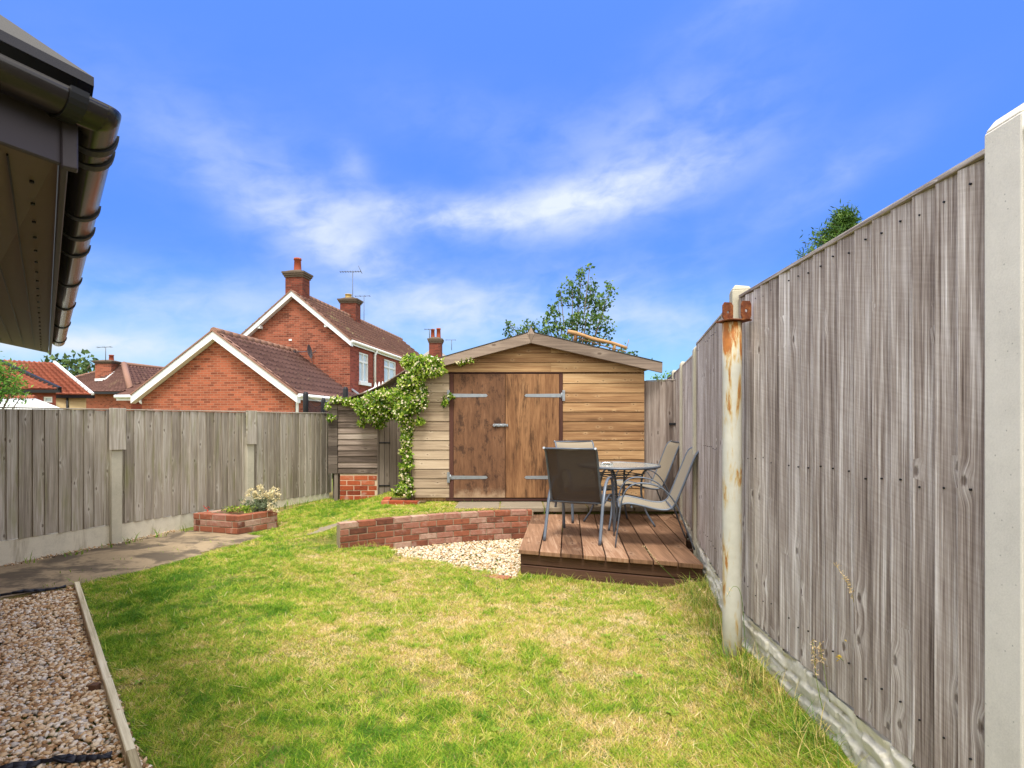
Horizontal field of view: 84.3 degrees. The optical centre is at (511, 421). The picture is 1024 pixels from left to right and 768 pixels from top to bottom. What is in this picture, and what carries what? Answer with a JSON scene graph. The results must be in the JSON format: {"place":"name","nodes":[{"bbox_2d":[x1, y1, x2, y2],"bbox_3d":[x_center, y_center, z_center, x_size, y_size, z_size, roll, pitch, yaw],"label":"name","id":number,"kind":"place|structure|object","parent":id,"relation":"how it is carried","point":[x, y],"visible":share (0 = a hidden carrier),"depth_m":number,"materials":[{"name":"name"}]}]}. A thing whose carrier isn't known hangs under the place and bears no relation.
{"place":"outdoors","nodes":[
{"label":"outdoors","id":0,"kind":"place"},
{"bbox_2d":[0,586,153,767],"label":"gravel","id":1,"kind":"structure","parent":0,"point":[21,615],"depth_m":3.09,"materials":[{"name":"beige gravel"}]},
{"bbox_2d":[0,750,112,767],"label":"weed membrane","id":2,"kind":"object","parent":1,"relation":"on","point":[68,758],"visible":1,"depth_m":2.40,"materials":[{"name":"black fabric"}]},
{"bbox_2d":[0,530,259,598],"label":"path","id":3,"kind":"structure","parent":0,"point":[94,562],"depth_m":5.69,"materials":[{"name":"concrete"}]},
{"bbox_2d":[0,585,65,595],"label":"weed membrane","id":4,"kind":"object","parent":3,"relation":"on","point":[28,590],"visible":1,"depth_m":4.72,"materials":[{"name":"black fabric"}]},
{"bbox_2d":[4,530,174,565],"bbox_3d":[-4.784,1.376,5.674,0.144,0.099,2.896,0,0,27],"label":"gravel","id":5,"kind":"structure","parent":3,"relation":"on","point":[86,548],"depth_m":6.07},
{"bbox_2d":[43,539,203,586],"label":"weeds","id":6,"kind":"object","parent":3,"relation":"on","point":[94,577],"visible":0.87,"depth_m":5.07,"materials":[{"name":"green plant"}]},
{"bbox_2d":[24,496,324,563],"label":"weeds","id":7,"kind":"object","parent":3,"relation":"on","point":[186,529],"visible":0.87,"depth_m":6.46,"materials":[{"name":"green plant"}]},
{"bbox_2d":[0,473,856,767],"bbox_3d":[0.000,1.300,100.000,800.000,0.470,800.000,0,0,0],"label":"ground","id":8,"kind":"structure","parent":0,"point":[428,679],"depth_m":3.28,"materials":[{"name":"green plant"}]},
{"bbox_2d":[0,351,33,408],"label":"tree","id":9,"kind":"object","parent":8,"relation":"on","point":[6,384],"visible":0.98,"depth_m":9.25,"materials":[{"name":"green plant"}]},
{"bbox_2d":[0,395,58,408],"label":"outbuilding","id":10,"kind":"structure","parent":8,"relation":"on","point":[35,402],"depth_m":12.55,"materials":[{"name":"white tile"}]},
{"bbox_2d":[0,359,94,409],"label":"rendered house","id":11,"kind":"structure","parent":8,"relation":"on","point":[54,383],"depth_m":24.50,"materials":[{"name":"tile"}]},
{"bbox_2d":[44,397,51,402],"bbox_3d":[-18.297,-0.860,22.360,0.361,0.234,0.060,0,0,0],"label":"window","id":12,"kind":"structure","parent":11,"relation":"in","point":[46,399],"depth_m":22.33,"materials":[{"name":"white plastic"}]},
{"bbox_2d":[0,15,120,354],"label":"side building","id":13,"kind":"structure","parent":8,"relation":"on","point":[59,129],"depth_m":1.66,"materials":[{"name":"black plastic"}]},
{"bbox_2d":[41,349,97,375],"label":"tree","id":14,"kind":"object","parent":8,"relation":"on","point":[85,366],"visible":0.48,"depth_m":44.73,"materials":[{"name":"green plant"}]},
{"bbox_2d":[74,582,141,767],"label":"lawn edging","id":15,"kind":"object","parent":8,"relation":"on","point":[131,755],"visible":0.71,"depth_m":3.00,"materials":[{"name":"brown wood"}]},
{"bbox_2d":[74,346,162,410],"bbox_3d":[-23.343,-1.427,35.327,10.219,5.754,7.519,0,0,24],"label":"brick bungalow","id":16,"kind":"object","parent":8,"relation":"on","point":[105,381],"visible":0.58,"depth_m":31.99,"materials":[{"name":"brown tile"}]},
{"bbox_2d":[0,407,331,565],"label":"garden fence","id":17,"kind":"object","parent":8,"relation":"on","point":[75,480],"visible":0.87,"depth_m":6.58,"materials":[{"name":"grey wood"}]},
{"bbox_2d":[193,507,277,534],"bbox_3d":[-3.443,1.290,7.112,0.687,0.323,0.776,0,0,33],"label":"brick planter","id":18,"kind":"object","parent":8,"relation":"on","point":[231,522],"visible":0.77,"depth_m":6.90,"materials":[{"name":"brick"}]},
{"bbox_2d":[217,484,280,512],"bbox_3d":[-3.308,0.989,7.192,0.758,0.387,0.437,0,0,-9],"label":"flowering plant","id":19,"kind":"object","parent":18,"relation":"on","point":[258,505],"visible":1,"depth_m":7.16,"materials":[{"name":"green plant"}]},
{"bbox_2d":[114,327,358,413],"bbox_3d":[-9.618,-0.600,20.418,6.887,4.700,5.680,0,0,6],"label":"brick annex","id":20,"kind":"object","parent":8,"relation":"on","point":[215,369],"visible":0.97,"depth_m":17.83,"materials":[{"name":"red brick"}]},
{"bbox_2d":[303,387,347,413],"bbox_3d":[-3.999,0.353,12.980,1.095,2.194,2.338,0,0,-9],"label":"trampoline","id":21,"kind":"object","parent":8,"relation":"on","point":[323,400],"visible":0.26,"depth_m":12.05,"materials":[{"name":"black plastic"}]},
{"bbox_2d":[307,518,350,534],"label":"stepping slab","id":22,"kind":"structure","parent":8,"relation":"on","point":[320,529],"depth_m":6.93,"materials":[{"name":"stone"}]},
{"bbox_2d":[241,257,422,393],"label":"brick house","id":23,"kind":"structure","parent":8,"relation":"on","point":[345,345],"depth_m":23.07,"materials":[{"name":"red brick"}]},
{"bbox_2d":[359,352,370,385],"bbox_3d":[-6.303,-2.220,24.122,0.190,1.380,1.170,0,0,7],"label":"window","id":24,"kind":"structure","parent":23,"relation":"in","point":[363,358],"depth_m":24.14,"materials":[{"name":"white glass"}]},
{"bbox_2d":[384,359,395,382],"bbox_3d":[-5.887,-2.280,27.419,0.190,1.340,1.820,0,0,7],"label":"window","id":25,"kind":"structure","parent":23,"relation":"in","point":[389,366],"depth_m":27.39,"materials":[{"name":"white glass"}]},
{"bbox_2d":[324,370,411,500],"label":"lean to store","id":26,"kind":"structure","parent":8,"relation":"on","point":[364,462],"depth_m":8.98,"materials":[{"name":"brown wood"}]},
{"bbox_2d":[379,391,408,494],"bbox_3d":[-1.871,0.282,8.995,0.486,1.895,0.041,0,0,0],"label":"door","id":27,"kind":"structure","parent":26,"relation":"in","point":[389,444],"depth_m":8.99,"materials":[{"name":"grey wood"}]},
{"bbox_2d":[324,353,473,499],"bbox_3d":[-1.760,0.104,8.321,2.606,2.156,0.725,0,0,35],"label":"climbing jasmine","id":28,"kind":"object","parent":26,"relation":"attached to","point":[405,402],"visible":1,"depth_m":7.93,"materials":[{"name":"green plant"}]},
{"bbox_2d":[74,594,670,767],"bbox_3d":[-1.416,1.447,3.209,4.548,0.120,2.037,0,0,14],"label":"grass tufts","id":29,"kind":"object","parent":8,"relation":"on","point":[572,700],"visible":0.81,"depth_m":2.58,"materials":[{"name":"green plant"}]},
{"bbox_2d":[381,497,426,504],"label":"brick kerb","id":30,"kind":"structure","parent":8,"relation":"on","point":[394,500],"depth_m":7.79,"materials":[{"name":"brick"}]},
{"bbox_2d":[325,492,510,573],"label":"long grass","id":31,"kind":"structure","parent":8,"relation":"on","point":[412,555],"depth_m":6.03,"materials":[{"name":"green plant"}]},
{"bbox_2d":[337,509,532,548],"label":"retaining wall","id":32,"kind":"structure","parent":8,"relation":"on","point":[411,531],"depth_m":6.97,"materials":[{"name":"brick"}]},
{"bbox_2d":[363,544,511,579],"bbox_3d":[-0.903,1.472,5.850,2.084,0.114,0.324,0,0,38],"label":"gravel edging","id":33,"kind":"object","parent":8,"relation":"on","point":[486,575],"visible":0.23,"depth_m":5.38,"materials":[{"name":"brick"}]},
{"bbox_2d":[423,328,455,356],"bbox_3d":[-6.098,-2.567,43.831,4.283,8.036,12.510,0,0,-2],"label":"chimney","id":34,"kind":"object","parent":8,"relation":"on","point":[435,344],"depth_m":39.60,"materials":[{"name":"red brick"}]},
{"bbox_2d":[392,538,522,577],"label":"gravel","id":35,"kind":"structure","parent":8,"relation":"on","point":[491,553],"depth_m":6.47,"materials":[{"name":"beige gravel"}]},
{"bbox_2d":[405,328,662,500],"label":"garden shed","id":36,"kind":"structure","parent":8,"relation":"on","point":[518,403],"depth_m":7.98,"materials":[{"name":"brown wood"}]},
{"bbox_2d":[447,374,507,497],"bbox_3d":[-0.484,0.203,7.971,0.859,1.744,0.051,0,0,0],"label":"door","id":37,"kind":"structure","parent":36,"relation":"in","point":[479,401],"depth_m":7.97,"materials":[{"name":"wood"}]},
{"bbox_2d":[506,374,564,497],"bbox_3d":[0.327,0.203,7.977,0.838,1.744,0.039,0,0,0],"label":"door","id":38,"kind":"structure","parent":36,"relation":"in","point":[532,400],"depth_m":7.97,"materials":[{"name":"wood"}]},
{"bbox_2d":[567,330,628,351],"bbox_3d":[1.263,-1.184,8.313,0.909,0.331,0.087,0,0,0],"label":"branch pole","id":39,"kind":"object","parent":36,"relation":"on","point":[576,334],"visible":0.95,"depth_m":8.28,"materials":[{"name":"brown wood"}]},
{"bbox_2d":[455,501,677,511],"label":"paving","id":40,"kind":"structure","parent":8,"relation":"on","point":[536,506],"depth_m":7.49,"materials":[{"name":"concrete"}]},
{"bbox_2d":[502,263,652,359],"bbox_3d":[1.335,-0.996,11.515,3.037,4.496,1.160,0,0,15],"label":"birch tree","id":41,"kind":"object","parent":8,"relation":"on","point":[574,321],"visible":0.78,"depth_m":11.46,"materials":[{"name":"green plant"}]},
{"bbox_2d":[519,513,702,586],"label":"garden deck","id":42,"kind":"structure","parent":8,"relation":"on","point":[575,550],"depth_m":5.40,"materials":[{"name":"brown wood"}]},
{"bbox_2d":[543,447,615,544],"bbox_3d":[0.714,0.735,5.976,0.606,0.965,0.840,0,0,21],"label":"patio chair","id":43,"kind":"object","parent":42,"relation":"on","point":[573,475],"visible":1,"depth_m":5.74,"materials":[{"name":"grey fabric"}]},
{"bbox_2d":[554,440,618,522],"bbox_3d":[0.917,0.735,7.236,0.606,0.965,0.840,0,0,-13],"label":"patio chair","id":44,"kind":"object","parent":42,"relation":"on","point":[574,444],"visible":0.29,"depth_m":7.54,"materials":[{"name":"grey fabric"}]},
{"bbox_2d":[583,462,660,530],"bbox_3d":[1.265,0.866,6.720,0.970,0.714,0.970,0,0,-20],"label":"patio table","id":45,"kind":"object","parent":42,"relation":"on","point":[624,466],"visible":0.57,"depth_m":6.59,"materials":[{"name":"grey glass"}]},
{"bbox_2d":[600,462,612,464],"bbox_3d":[1.135,0.501,6.780,0.156,0.026,0.156,0,0,0],"label":"ashtray","id":46,"kind":"object","parent":45,"relation":"on","point":[606,463],"visible":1,"depth_m":6.73,"materials":[{"name":"white glass"}]},
{"bbox_2d":[614,440,678,517],"bbox_3d":[1.757,0.735,7.401,0.840,0.965,0.606,0,0,-1],"label":"patio chair","id":47,"kind":"object","parent":42,"relation":"on","point":[667,459],"visible":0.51,"depth_m":7.41,"materials":[{"name":"beige fabric"}]},
{"bbox_2d":[613,447,698,549],"bbox_3d":[1.452,0.735,5.701,0.840,0.965,0.606,0,0,9],"label":"patio chair","id":48,"kind":"object","parent":42,"relation":"on","point":[670,501],"visible":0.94,"depth_m":5.71,"materials":[{"name":"grey fabric"}]},
{"bbox_2d":[522,568,709,594],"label":"long grass","id":49,"kind":"structure","parent":8,"relation":"on","point":[657,589],"depth_m":4.99,"materials":[{"name":"green plant"}]},
{"bbox_2d":[691,580,724,653],"bbox_3d":[1.073,1.075,3.101,0.190,0.408,0.026,0,0,0],"label":"seed stalk","id":50,"kind":"object","parent":8,"relation":"on","point":[718,614],"visible":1,"depth_m":3.10,"materials":[{"name":"green plant"}]},
{"bbox_2d":[716,301,751,658],"bbox_3d":[1.292,0.455,3.294,0.151,2.291,0.137,0,0,-14],"label":"steel post","id":51,"kind":"object","parent":8,"relation":"on","point":[731,469],"visible":0.94,"depth_m":3.25,"materials":[{"name":"white paint"}]},
{"bbox_2d":[726,586,746,659],"bbox_3d":[1.189,1.069,3.005,0.111,0.393,0.024,0,0,0],"label":"seed stalk","id":52,"kind":"object","parent":8,"relation":"on","point":[743,615],"visible":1,"depth_m":3.00,"materials":[{"name":"green plant"}]},
{"bbox_2d":[666,573,867,767],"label":"long grass","id":53,"kind":"structure","parent":8,"relation":"on","point":[706,603],"depth_m":2.88,"materials":[{"name":"green plant"}]},
{"bbox_2d":[809,639,822,710],"bbox_3d":[1.315,1.098,2.450,0.056,0.315,0.038,0,0,34],"label":"seed stalk","id":54,"kind":"object","parent":8,"relation":"on","point":[814,660],"visible":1,"depth_m":2.45,"materials":[{"name":"beige plant"}]},
{"bbox_2d":[815,641,829,701],"bbox_3d":[1.341,1.108,2.440,0.042,0.321,0.066,0,0,-42],"label":"seed stalk","id":55,"kind":"object","parent":8,"relation":"on","point":[820,655],"visible":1,"depth_m":2.44,"materials":[{"name":"beige plant"}]},
{"bbox_2d":[795,198,861,259],"bbox_3d":[5.343,-1.123,9.502,3.346,5.145,3.610,0,0,-20],"label":"tree","id":56,"kind":"object","parent":8,"relation":"on","point":[844,219],"visible":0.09,"depth_m":9.37,"materials":[{"name":"green plant"}]},
{"bbox_2d":[834,562,853,601],"bbox_3d":[1.370,1.012,2.245,0.175,0.881,0.042,0,0,44],"label":"seed stalk","id":57,"kind":"object","parent":8,"relation":"on","point":[846,581],"visible":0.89,"depth_m":2.27,"materials":[{"name":"beige plant"}]},
{"bbox_2d":[666,103,1023,767],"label":"garden fence","id":58,"kind":"object","parent":8,"relation":"on","point":[883,407],"visible":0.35,"depth_m":2.01,"materials":[{"name":"grey wood"}]},
{"bbox_2d":[644,379,675,500],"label":"side gate","id":59,"kind":"structure","parent":58,"relation":"attached to","point":[659,415],"depth_m":7.96,"materials":[{"name":"grey wood"}]},
{"bbox_2d":[0,0,1023,380],"label":"sky","id":60,"kind":"structure","parent":0,"point":[469,157],"materials":[{"name":"blue"}]},
{"bbox_2d":[650,371,670,379],"bbox_3d":[3.043,0.131,11.057,0.597,2.243,0.628,0,0,35],"label":"shrub","id":61,"kind":"object","parent":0,"point":[655,377],"visible":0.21,"depth_m":10.99,"materials":[{"name":"green plant"}]}
]}

